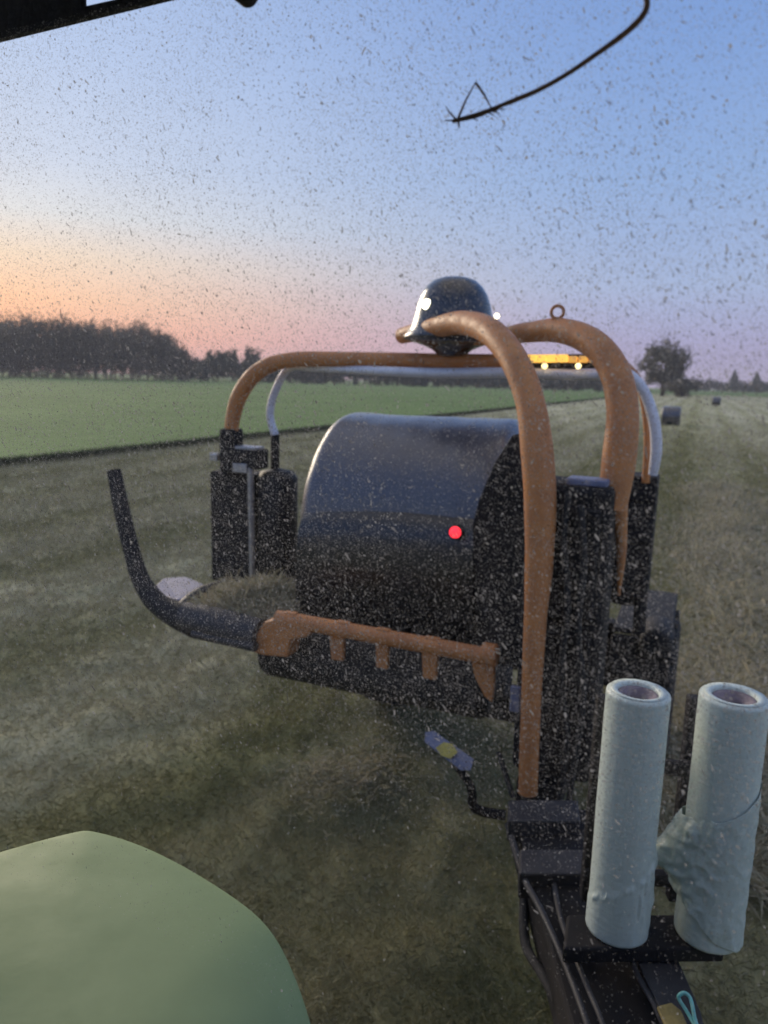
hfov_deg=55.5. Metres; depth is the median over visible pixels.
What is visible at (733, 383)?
conifer tree
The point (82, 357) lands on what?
treeline
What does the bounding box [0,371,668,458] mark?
field
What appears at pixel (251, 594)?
hay clump
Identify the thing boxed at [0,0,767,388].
sky
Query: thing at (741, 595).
hay windrow
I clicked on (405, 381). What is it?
hedge
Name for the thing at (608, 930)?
film roll
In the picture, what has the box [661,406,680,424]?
hay bale
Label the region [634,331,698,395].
broadleaf tree
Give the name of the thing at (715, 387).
treeline
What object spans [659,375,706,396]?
bush
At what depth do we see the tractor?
0.94 m
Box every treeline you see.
[0,303,205,380]
[693,379,767,392]
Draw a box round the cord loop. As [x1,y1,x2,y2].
[677,991,697,1023]
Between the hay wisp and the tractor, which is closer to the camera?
the tractor
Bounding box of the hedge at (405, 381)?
[185,345,603,390]
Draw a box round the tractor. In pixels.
[0,0,767,1023]
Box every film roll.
[585,679,670,948]
[656,682,767,954]
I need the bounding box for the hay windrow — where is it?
[509,476,767,924]
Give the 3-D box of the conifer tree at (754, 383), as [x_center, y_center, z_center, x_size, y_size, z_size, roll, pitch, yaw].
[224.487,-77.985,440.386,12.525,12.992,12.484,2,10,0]
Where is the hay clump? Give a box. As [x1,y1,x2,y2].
[180,567,310,621]
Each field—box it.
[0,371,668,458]
[651,390,767,396]
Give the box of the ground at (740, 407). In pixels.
[0,373,767,1023]
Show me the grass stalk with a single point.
(638, 20)
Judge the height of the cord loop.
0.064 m
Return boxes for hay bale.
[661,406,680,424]
[711,397,720,404]
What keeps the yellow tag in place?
on the bale wrapper
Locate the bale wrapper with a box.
[107,276,722,1023]
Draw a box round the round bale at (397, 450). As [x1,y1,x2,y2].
[300,412,518,521]
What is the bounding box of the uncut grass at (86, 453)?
[0,397,604,468]
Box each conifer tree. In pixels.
[723,369,744,391]
[745,372,766,392]
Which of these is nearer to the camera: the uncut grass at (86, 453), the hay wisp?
the hay wisp
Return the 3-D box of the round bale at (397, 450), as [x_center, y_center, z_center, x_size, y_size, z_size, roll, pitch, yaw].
[0.266,0.046,4.417,1.140,1.253,1.263,6,11,23]
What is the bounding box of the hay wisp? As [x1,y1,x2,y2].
[248,726,427,836]
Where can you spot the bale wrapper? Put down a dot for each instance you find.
(573, 996)
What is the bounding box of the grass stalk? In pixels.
[445,0,649,127]
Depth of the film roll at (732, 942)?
2.04 m
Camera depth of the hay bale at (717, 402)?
104.37 m
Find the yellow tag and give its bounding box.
[657,1003,686,1023]

